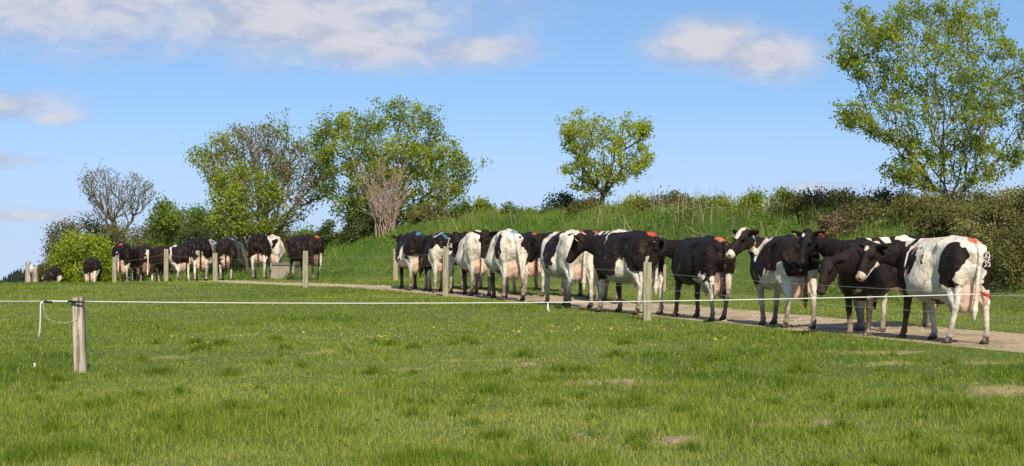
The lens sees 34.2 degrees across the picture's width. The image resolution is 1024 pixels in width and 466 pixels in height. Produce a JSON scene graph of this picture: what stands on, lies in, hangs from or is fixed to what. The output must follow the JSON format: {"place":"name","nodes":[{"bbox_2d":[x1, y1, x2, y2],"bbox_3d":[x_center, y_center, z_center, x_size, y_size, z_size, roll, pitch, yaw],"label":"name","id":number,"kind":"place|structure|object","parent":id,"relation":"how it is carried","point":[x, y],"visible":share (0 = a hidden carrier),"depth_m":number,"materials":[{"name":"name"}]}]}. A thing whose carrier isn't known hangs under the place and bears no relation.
{"place":"outdoors","nodes":[
{"label":"outdoors","id":0,"kind":"place"},
{"bbox_2d":[0,211,1023,465],"bbox_3d":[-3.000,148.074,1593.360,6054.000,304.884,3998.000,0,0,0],"label":"ground","id":1,"kind":"structure","parent":0,"point":[998,299],"depth_m":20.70,"materials":[{"name":"green plant"}]},
{"bbox_2d":[25,262,30,281],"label":"gate post","id":2,"kind":"object","parent":1,"relation":"on","point":[27,273],"visible":0.78,"depth_m":52.92,"materials":[{"name":"brown wood"}]},
{"bbox_2d":[33,266,36,281],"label":"gate post","id":3,"kind":"object","parent":1,"relation":"on","point":[34,273],"visible":0.65,"depth_m":53.54,"materials":[{"name":"brown wood"}]},
{"bbox_2d":[21,255,51,281],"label":"hedge bush","id":4,"kind":"object","parent":1,"relation":"on","point":[41,273],"visible":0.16,"depth_m":91.59,"materials":[{"name":"green plant"}]},
{"bbox_2d":[45,266,62,281],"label":"cow","id":5,"kind":"object","parent":1,"relation":"on","point":[53,273],"visible":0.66,"depth_m":78.32},
{"bbox_2d":[71,296,87,372],"bbox_3d":[-4.719,1.173,18.202,0.157,0.960,0.131,0,0,0],"label":"fence post","id":6,"kind":"object","parent":1,"relation":"on","point":[79,335],"visible":0.87,"depth_m":18.14,"materials":[{"name":"brown wood"}]},
{"bbox_2d":[0,292,990,339],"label":"rope fence","id":7,"kind":"object","parent":6,"relation":"attached to","point":[986,295],"visible":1,"depth_m":17.88,"materials":[{"name":"white fabric"}]},
{"bbox_2d":[36,206,122,263],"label":"bush","id":8,"kind":"object","parent":1,"relation":"on","point":[53,238],"visible":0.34,"depth_m":94.63,"materials":[{"name":"green plant"}]},
{"bbox_2d":[43,228,121,281],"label":"bush","id":9,"kind":"object","parent":1,"relation":"on","point":[71,257],"visible":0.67,"depth_m":83.44,"materials":[{"name":"green plant"}]},
{"bbox_2d":[0,262,175,282],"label":"wood","id":10,"kind":"object","parent":1,"relation":"on","point":[17,276],"visible":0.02,"depth_m":332.93,"materials":[{"name":"green plant"}]},
{"bbox_2d":[83,257,102,281],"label":"cow","id":11,"kind":"object","parent":1,"relation":"on","point":[92,268],"visible":0.89,"depth_m":71.86},
{"bbox_2d":[112,257,116,282],"bbox_3d":[-13.231,1.288,55.503,0.135,0.987,0.138,0,0,0],"label":"fence post","id":12,"kind":"object","parent":1,"relation":"on","point":[114,269],"visible":0.88,"depth_m":55.44,"materials":[{"name":"brown wood"}]},
{"bbox_2d":[77,159,162,239],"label":"bare tree","id":13,"kind":"object","parent":1,"relation":"on","point":[100,204],"visible":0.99,"depth_m":91.77,"materials":[{"name":"grey plant"}]},
{"bbox_2d":[112,242,135,281],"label":"cow","id":14,"kind":"object","parent":1,"relation":"on","point":[123,253],"visible":0.9,"depth_m":59.89},
{"bbox_2d":[92,213,168,280],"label":"bush","id":15,"kind":"object","parent":1,"relation":"on","point":[114,229],"visible":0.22,"depth_m":87.23,"materials":[{"name":"green plant"}]},
{"bbox_2d":[129,267,139,281],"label":"cow","id":16,"kind":"object","parent":1,"relation":"on","point":[137,271],"visible":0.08,"depth_m":65.91},
{"bbox_2d":[128,233,175,279],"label":"hedge bush","id":17,"kind":"object","parent":1,"relation":"on","point":[141,240],"visible":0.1,"depth_m":83.53,"materials":[{"name":"green plant"}]},
{"bbox_2d":[164,249,168,280],"bbox_3d":[-11.200,1.104,54.005,0.142,1.181,0.139,0,0,0],"label":"fence post","id":18,"kind":"object","parent":1,"relation":"on","point":[166,268],"visible":0.88,"depth_m":53.94,"materials":[{"name":"brown wood"}]},
{"bbox_2d":[153,245,189,280],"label":"cow","id":19,"kind":"object","parent":1,"relation":"on","point":[182,253],"visible":0.7,"depth_m":62.47},
{"bbox_2d":[178,240,192,274],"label":"cow","id":20,"kind":"object","parent":1,"relation":"on","point":[187,244],"visible":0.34,"depth_m":66.36},
{"bbox_2d":[139,191,233,274],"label":"bush","id":21,"kind":"object","parent":1,"relation":"on","point":[171,218],"visible":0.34,"depth_m":77.65,"materials":[{"name":"green plant"}]},
{"bbox_2d":[169,217,216,273],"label":"hedge bush","id":22,"kind":"object","parent":1,"relation":"on","point":[185,236],"visible":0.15,"depth_m":75.87,"materials":[{"name":"green plant"}]},
{"bbox_2d":[189,236,212,280],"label":"cow","id":23,"kind":"object","parent":1,"relation":"on","point":[200,253],"visible":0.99,"depth_m":58.64},
{"bbox_2d":[203,239,217,274],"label":"cow","id":24,"kind":"object","parent":1,"relation":"on","point":[213,243],"visible":0.27,"depth_m":64.83},
{"bbox_2d":[213,253,217,281],"bbox_3d":[-9.165,1.119,51.502,0.140,1.013,0.140,0,0,0],"label":"fence post","id":25,"kind":"object","parent":1,"relation":"on","point":[215,268],"visible":0.88,"depth_m":51.44,"materials":[{"name":"brown wood"}]},
{"bbox_2d":[215,238,237,280],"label":"cow","id":26,"kind":"object","parent":1,"relation":"on","point":[226,250],"visible":0.92,"depth_m":58.04},
{"bbox_2d":[206,219,249,267],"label":"hedge bush","id":27,"kind":"object","parent":1,"relation":"on","point":[214,235],"visible":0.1,"depth_m":73.81,"materials":[{"name":"green plant"}]},
{"bbox_2d":[217,236,242,262],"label":"cow","id":28,"kind":"object","parent":1,"relation":"on","point":[239,258],"visible":0.23,"depth_m":66.30},
{"bbox_2d":[204,157,287,273],"bbox_3d":[-10.002,-0.584,62.988,3.274,4.597,2.885,0,0,0],"label":"tree","id":29,"kind":"object","parent":1,"relation":"on","point":[237,212],"visible":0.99,"depth_m":62.76,"materials":[{"name":"green plant"}]},
{"bbox_2d":[242,233,250,266],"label":"cow","id":30,"kind":"object","parent":1,"relation":"on","point":[248,237],"visible":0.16,"depth_m":63.31},
{"bbox_2d":[180,108,335,243],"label":"tree","id":31,"kind":"object","parent":1,"relation":"on","point":[274,166],"visible":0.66,"depth_m":65.58,"materials":[{"name":"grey plant"}]},
{"bbox_2d":[247,233,271,279],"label":"cow","id":32,"kind":"object","parent":1,"relation":"on","point":[259,248],"visible":0.95,"depth_m":55.44},
{"bbox_2d":[242,228,294,260],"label":"hedge bush","id":33,"kind":"object","parent":1,"relation":"on","point":[282,237],"visible":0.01,"depth_m":72.84,"materials":[{"name":"green plant"}]},
{"bbox_2d":[265,234,286,275],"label":"cow","id":34,"kind":"object","parent":1,"relation":"on","point":[278,249],"visible":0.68,"depth_m":57.08},
{"bbox_2d":[267,262,299,279],"bbox_3d":[-7.843,1.337,57.503,0.980,0.650,0.860,0,0,8],"label":"water trough","id":35,"kind":"object","parent":1,"relation":"on","point":[278,269],"visible":0.73,"depth_m":57.15,"materials":[{"name":"concrete"}]},
{"bbox_2d":[279,270,300,279],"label":"weeds","id":36,"kind":"object","parent":1,"relation":"on","point":[293,276],"visible":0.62,"depth_m":56.22,"materials":[{"name":"green plant"}]},
{"bbox_2d":[285,222,315,237],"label":"hedge bush","id":37,"kind":"object","parent":1,"relation":"on","point":[297,233],"visible":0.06,"depth_m":74.95,"materials":[{"name":"green plant"}]},
{"bbox_2d":[284,234,324,279],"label":"cow","id":38,"kind":"object","parent":1,"relation":"on","point":[312,245],"visible":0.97,"depth_m":53.54},
{"bbox_2d":[303,251,307,287],"bbox_3d":[-5.449,1.016,44.002,0.140,1.092,0.136,0,0,0],"label":"fence post","id":39,"kind":"object","parent":1,"relation":"on","point":[305,268],"visible":0.88,"depth_m":43.94,"materials":[{"name":"brown wood"}]},
{"bbox_2d":[299,225,338,234],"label":"hedge bush","id":40,"kind":"object","parent":1,"relation":"on","point":[307,232],"visible":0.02,"depth_m":74.06,"materials":[{"name":"green plant"}]},
{"bbox_2d":[314,219,343,249],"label":"bank bush","id":41,"kind":"object","parent":1,"relation":"on","point":[325,236],"visible":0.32,"depth_m":61.94,"materials":[{"name":"green plant"}]},
{"bbox_2d":[338,206,384,245],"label":"bank bush","id":42,"kind":"object","parent":1,"relation":"on","point":[348,232],"visible":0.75,"depth_m":60.86,"materials":[{"name":"green plant"}]},
{"bbox_2d":[348,157,415,239],"bbox_3d":[-4.676,-1.328,59.952,1.612,3.155,2.410,0,0,36],"label":"dead shrub","id":43,"kind":"object","parent":1,"relation":"on","point":[389,207],"visible":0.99,"depth_m":59.97,"materials":[{"name":"brown plant"}]},
{"bbox_2d":[393,249,397,279],"bbox_3d":[-3.662,1.063,52.502,0.139,1.129,0.135,0,0,0],"label":"fence post","id":44,"kind":"object","parent":1,"relation":"on","point":[395,267],"visible":0.62,"depth_m":52.44,"materials":[{"name":"beige wood"}]},
{"bbox_2d":[298,94,496,226],"bbox_3d":[-4.315,-2.329,63.033,7.487,5.814,5.484,0,0,0],"label":"tree","id":45,"kind":"object","parent":1,"relation":"on","point":[427,159],"visible":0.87,"depth_m":62.34,"materials":[{"name":"green plant"}]},
{"bbox_2d":[403,200,449,227],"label":"bank bush","id":46,"kind":"object","parent":1,"relation":"on","point":[434,211],"visible":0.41,"depth_m":59.52,"materials":[{"name":"green plant"}]},
{"bbox_2d":[443,246,448,296],"bbox_3d":[-1.520,0.938,38.203,0.140,1.277,0.137,0,0,0],"label":"fence post","id":47,"kind":"object","parent":1,"relation":"on","point":[445,270],"visible":0.94,"depth_m":38.14,"materials":[{"name":"brown wood"}]},
{"bbox_2d":[117,253,1023,316],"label":"wire fence","id":48,"kind":"object","parent":47,"relation":"attached to","point":[633,286],"visible":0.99,"depth_m":27.32,"materials":[{"name":"grey metal"}]},
{"bbox_2d":[443,196,474,220],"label":"bank bush","id":49,"kind":"object","parent":1,"relation":"on","point":[465,206],"visible":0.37,"depth_m":58.21,"materials":[{"name":"green plant"}]},
{"bbox_2d":[449,231,474,289],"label":"cow","id":50,"kind":"object","parent":1,"relation":"on","point":[461,287],"visible":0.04,"depth_m":42.59},
{"bbox_2d":[464,194,496,217],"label":"bank bush","id":51,"kind":"object","parent":1,"relation":"on","point":[481,203],"visible":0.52,"depth_m":57.69,"materials":[{"name":"green plant"}]},
{"bbox_2d":[478,273,508,290],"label":"cow","id":52,"kind":"object","parent":1,"relation":"on","point":[480,287],"visible":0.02,"depth_m":42.39},
{"bbox_2d":[0,227,1023,465],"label":"field weeds","id":53,"kind":"object","parent":1,"relation":"on","point":[539,416],"visible":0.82,"depth_m":15.62,"materials":[{"name":"green plant"}]},
{"bbox_2d":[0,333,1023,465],"bbox_3d":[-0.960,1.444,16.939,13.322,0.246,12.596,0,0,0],"label":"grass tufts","id":54,"kind":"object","parent":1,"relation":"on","point":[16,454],"visible":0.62,"depth_m":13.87,"materials":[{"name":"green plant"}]},
{"bbox_2d":[491,201,537,217],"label":"bank bush","id":55,"kind":"object","parent":1,"relation":"on","point":[505,206],"visible":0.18,"depth_m":56.63,"materials":[{"name":"green plant"}]},
{"bbox_2d":[151,284,880,343],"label":"buttercups","id":56,"kind":"object","parent":1,"relation":"on","point":[508,332],"visible":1,"depth_m":23.48,"materials":[{"name":"yellow plant"}]},
{"bbox_2d":[533,231,567,290],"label":"cow","id":57,"kind":"object","parent":1,"relation":"on","point":[536,283],"visible":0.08,"depth_m":41.86},
{"bbox_2d":[534,187,577,214],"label":"bank bush","id":58,"kind":"object","parent":1,"relation":"on","point":[564,197],"visible":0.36,"depth_m":54.98,"materials":[{"name":"green plant"}]},
{"bbox_2d":[571,433,596,440],"bbox_3d":[0.533,1.512,12.390,0.197,0.042,0.213,0,0,0],"label":"dung pat","id":59,"kind":"object","parent":1,"relation":"on","point":[576,435],"visible":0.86,"depth_m":12.33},
{"bbox_2d":[561,193,609,217],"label":"bank bush","id":60,"kind":"object","parent":1,"relation":"on","point":[588,202],"visible":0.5,"depth_m":53.17,"materials":[{"name":"green plant"}]},
{"bbox_2d":[582,381,601,385],"bbox_3d":[0.786,1.484,16.482,0.195,0.045,0.202,0,0,-39],"label":"dung pat","id":61,"kind":"object","parent":1,"relation":"on","point":[591,382],"visible":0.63,"depth_m":16.44,"materials":[{"name":"beige"}]},
{"bbox_2d":[184,181,1009,278],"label":"dead stalks","id":62,"kind":"object","parent":1,"relation":"on","point":[677,211],"visible":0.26,"depth_m":47.47,"materials":[{"name":"beige plant"}]},
{"bbox_2d":[181,205,1023,308],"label":"bank weeds","id":63,"kind":"object","parent":1,"relation":"on","point":[731,210],"visible":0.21,"depth_m":47.62,"materials":[{"name":"green plant"}]},
{"bbox_2d":[555,105,657,204],"bbox_3d":[3.019,-2.254,53.572,3.387,3.754,2.913,0,0,0],"label":"hawthorn tree","id":64,"kind":"object","parent":1,"relation":"on","point":[585,160],"visible":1,"depth_m":53.32,"materials":[{"name":"green plant"}]},
{"bbox_2d":[208,189,1023,275],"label":"bank herbs","id":65,"kind":"object","parent":1,"relation":"on","point":[747,209],"visible":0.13,"depth_m":47.61,"materials":[{"name":"green plant"}]},
{"bbox_2d":[600,191,651,213],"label":"bank bush","id":66,"kind":"object","parent":1,"relation":"on","point":[627,200],"visible":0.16,"depth_m":51.84,"materials":[{"name":"green plant"}]},
{"bbox_2d":[241,195,1023,284],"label":"bank scrub","id":67,"kind":"object","parent":1,"relation":"on","point":[674,215],"visible":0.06,"depth_m":51.34,"materials":[{"name":"green plant"}]},
{"bbox_2d":[643,262,651,320],"bbox_3d":[2.288,1.046,28.202,0.146,1.110,0.147,0,0,0],"label":"fence post","id":68,"kind":"object","parent":1,"relation":"on","point":[647,291],"visible":0.88,"depth_m":28.13,"materials":[{"name":"brown wood"}]},
{"bbox_2d":[627,186,695,214],"bbox_3d":[4.695,-0.780,50.537,2.387,1.347,1.505,0,0,6],"label":"bank bush","id":69,"kind":"object","parent":1,"relation":"on","point":[665,198],"visible":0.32,"depth_m":50.37,"materials":[{"name":"green plant"}]},
{"bbox_2d":[663,264,665,291],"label":"fence post","id":70,"kind":"object","parent":1,"relation":"on","point":[664,271],"visible":0.38,"depth_m":41.44,"materials":[{"name":"beige wood"}]},
{"bbox_2d":[663,436,687,443],"bbox_3d":[1.185,1.519,12.227,0.172,0.045,0.212,0,0,-14],"label":"dung pat","id":71,"kind":"object","parent":1,"relation":"on","point":[672,438],"visible":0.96,"depth_m":12.18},
{"bbox_2d":[690,191,733,213],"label":"bank bush","id":72,"kind":"object","parent":1,"relation":"on","point":[714,199],"visible":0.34,"depth_m":48.37,"materials":[{"name":"green plant"}]},
{"bbox_2d":[728,185,771,213],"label":"bank bush","id":73,"kind":"object","parent":1,"relation":"on","point":[756,195],"visible":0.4,"depth_m":46.09,"materials":[{"name":"green plant"}]},
{"bbox_2d":[751,184,804,215],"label":"bank bush","id":74,"kind":"object","parent":1,"relation":"on","point":[775,201],"visible":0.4,"depth_m":44.75,"materials":[{"name":"green plant"}]},
{"bbox_2d":[779,186,860,219],"bbox_3d":[7.973,-0.597,42.719,2.221,1.236,1.788,0,0,0],"label":"bank bush","id":75,"kind":"object","parent":1,"relation":"on","point":[808,201],"visible":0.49,"depth_m":42.31,"materials":[{"name":"green plant"}]},
{"bbox_2d":[808,419,834,425],"bbox_3d":[2.474,1.506,13.265,0.236,0.042,0.265,0,0,25],"label":"dung pat","id":76,"kind":"object","parent":1,"relation":"on","point":[822,420],"visible":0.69,"depth_m":13.23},
{"bbox_2d":[638,201,1014,239],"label":"white wildflowers","id":77,"kind":"object","parent":1,"relation":"on","point":[753,204],"visible":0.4,"depth_m":46.10,"materials":[{"name":"white plant"}]},
{"bbox_2d":[819,187,859,212],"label":"bank bush","id":78,"kind":"object","parent":1,"relation":"on","point":[840,200],"visible":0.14,"depth_m":42.34,"materials":[{"name":"green plant"}]},
{"bbox_2d":[812,196,897,239],"bbox_3d":[8.342,-0.285,39.640,2.336,1.224,1.897,0,0,16],"label":"bank bush","id":79,"kind":"object","parent":1,"relation":"on","point":[841,221],"visible":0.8,"depth_m":39.37,"materials":[{"name":"green plant"}]},
{"bbox_2d":[836,186,907,213],"bbox_3d":[8.895,-0.545,40.512,1.863,1.216,1.698,0,0,-41],"label":"bank bush","id":80,"kind":"object","parent":1,"relation":"on","point":[885,194],"visible":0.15,"depth_m":40.43,"materials":[{"name":"green plant"}]},
{"bbox_2d":[878,184,916,206],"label":"bank bush","id":81,"kind":"object","parent":1,"relation":"on","point":[896,192],"visible":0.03,"depth_m":40.89,"materials":[{"name":"green plant"}]},
{"bbox_2d":[823,0,1023,201],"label":"tree","id":82,"kind":"object","parent":1,"relation":"on","point":[892,32],"visible":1,"depth_m":38.92,"materials":[{"name":"green plant"}]},
{"bbox_2d":[884,186,962,227],"bbox_3d":[9.463,-0.532,38.228,1.826,1.086,1.691,0,0,32],"label":"bank bush","id":83,"kind":"object","parent":1,"relation":"on","point":[905,204],"visible":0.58,"depth_m":38.06,"materials":[{"name":"green plant"}]},
{"bbox_2d":[898,197,988,237],"bbox_3d":[9.484,-0.176,35.932,2.213,1.227,1.793,0,0,0],"label":"bank bush","id":84,"kind":"object","parent":1,"relation":"on","point":[930,222],"visible":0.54,"depth_m":35.78,"materials":[{"name":"green plant"}]},
{"bbox_2d":[931,182,999,215],"bbox_3d":[10.373,-0.557,37.543,2.068,1.206,1.816,0,0,0],"label":"bank bush","id":85,"kind":"object","parent":1,"relation":"on","point":[952,194],"visible":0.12,"depth_m":37.52,"materials":[{"name":"green plant"}]},
{"bbox_2d":[946,191,1023,249],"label":"bank bush","id":86,"kind":"object","parent":1,"relation":"on","point":[997,211],"visible":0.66,"depth_m":34.51,"materials":[{"name":"green plant"}]},
{"bbox_2d":[965,182,1023,216],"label":"bank bush","id":87,"kind":"object","parent":1,"relation":"on","point":[1008,190],"visible":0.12,"depth_m":36.26,"materials":[{"name":"green plant"}]},
{"bbox_2d":[988,240,1008,281],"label":"bank bush","id":88,"kind":"object","parent":1,"relation":"on","point":[994,258],"visible":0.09,"depth_m":33.28,"materials":[{"name":"green plant"}]},
{"bbox_2d":[986,220,1023,294],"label":"bank bush","id":89,"kind":"object","parent":1,"relation":"on","point":[1005,257],"visible":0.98,"depth_m":32.24,"materials":[{"name":"green plant"}]},
{"bbox_2d":[1000,181,1023,226],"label":"bank bush","id":90,"kind":"object","parent":1,"relation":"on","point":[1018,204],"visible":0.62,"depth_m":34.54,"materials":[{"name":"green plant"}]},
{"bbox_2d":[0,0,1023,280],"label":"sky","id":91,"kind":"structure","parent":0,"point":[737,94],"materials":[{"name":"blue"}]},
{"bbox_2d":[119,197,1022,308],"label":"bank grass","id":92,"kind":"structure","parent":0,"point":[473,224],"depth_m":52.96,"materials":[{"name":"green plant"}]},
{"bbox_2d":[151,347,1022,462],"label":"dead grass","id":93,"kind":"structure","parent":0,"point":[518,365],"depth_m":16.92,"materials":[{"name":"beige plant"}]},
{"bbox_2d":[208,281,1023,352],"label":"track","id":94,"kind":"structure","parent":0,"point":[1011,341],"depth_m":28.23,"materials":[{"name":"beige soil"}]},
{"bbox_2d":[133,245,154,280],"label":"cow","id":95,"kind":"object","parent":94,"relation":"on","point":[145,255],"visible":0.79,"depth_m":60.88},
{"bbox_2d":[391,231,427,290],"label":"cow","id":96,"kind":"object","parent":94,"relation":"on","point":[409,245],"visible":0.88,"depth_m":42.31},
{"bbox_2d":[423,232,455,292],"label":"cow","id":97,"kind":"object","parent":94,"relation":"on","point":[435,243],"visible":0.75,"depth_m":40.67},
{"bbox_2d":[444,230,491,295],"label":"cow","id":98,"kind":"object","parent":94,"relation":"on","point":[468,245],"visible":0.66,"depth_m":38.67},
{"bbox_2d":[472,228,527,300],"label":"cow","id":99,"kind":"object","parent":94,"relation":"on","point":[508,245],"visible":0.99,"depth_m":35.90},
{"bbox_2d":[511,231,544,295],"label":"cow","id":100,"kind":"object","parent":94,"relation":"on","point":[533,269],"visible":0.25,"depth_m":38.48},
{"bbox_2d":[526,229,593,307],"bbox_3d":[1.016,0.700,33.539,0.892,1.547,2.289,0,0,-21],"label":"cow","id":101,"kind":"object","parent":94,"relation":"on","point":[553,248],"visible":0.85,"depth_m":33.01},
{"bbox_2d":[559,229,598,298],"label":"cow","id":102,"kind":"object","parent":94,"relation":"on","point":[580,293],"visible":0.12,"depth_m":38.19},
{"bbox_2d":[202,280,1021,346],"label":"stones","id":103,"kind":"object","parent":94,"relation":"on","point":[725,320],"visible":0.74,"depth_m":32.28,"materials":[{"name":"grey stone"}]},
{"bbox_2d":[585,229,641,303],"bbox_3d":[2.053,0.702,35.722,0.789,1.576,2.496,0,0,-23],"label":"cow","id":104,"kind":"object","parent":94,"relation":"on","point":[595,280],"visible":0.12,"depth_m":35.81},
{"bbox_2d":[565,230,664,314],"bbox_3d":[1.954,0.709,30.737,0.884,1.532,2.451,0,0,-32],"label":"cow","id":105,"kind":"object","parent":94,"relation":"on","point":[627,254],"visible":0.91,"depth_m":30.21},
{"bbox_2d":[648,235,735,320],"bbox_3d":[3.183,0.763,28.908,0.793,1.457,2.177,0,0,-27],"label":"cow","id":106,"kind":"object","parent":94,"relation":"on","point":[703,258],"visible":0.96,"depth_m":28.30},
{"bbox_2d":[725,227,819,328],"bbox_3d":[4.273,0.706,26.476,1.652,1.590,1.202,0,0,44],"label":"cow","id":107,"kind":"object","parent":94,"relation":"on","point":[773,261],"visible":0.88,"depth_m":26.00},
{"bbox_2d":[811,240,892,335],"bbox_3d":[5.110,0.812,24.622,0.786,1.414,2.563,0,0,28],"label":"cow","id":108,"kind":"object","parent":94,"relation":"on","point":[845,264],"visible":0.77,"depth_m":24.35},
{"bbox_2d":[791,228,937,330],"bbox_3d":[5.432,0.722,25.757,2.903,1.591,0.863,0,0,-28],"label":"cow","id":109,"kind":"object","parent":94,"relation":"on","point":[810,241],"visible":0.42,"depth_m":25.51},
{"bbox_2d":[855,235,990,343],"bbox_3d":[5.791,0.771,23.263,0.902,1.489,2.315,0,0,-34],"label":"cow","id":110,"kind":"object","parent":94,"relation":"on","point":[953,264],"visible":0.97,"depth_m":22.70}
]}

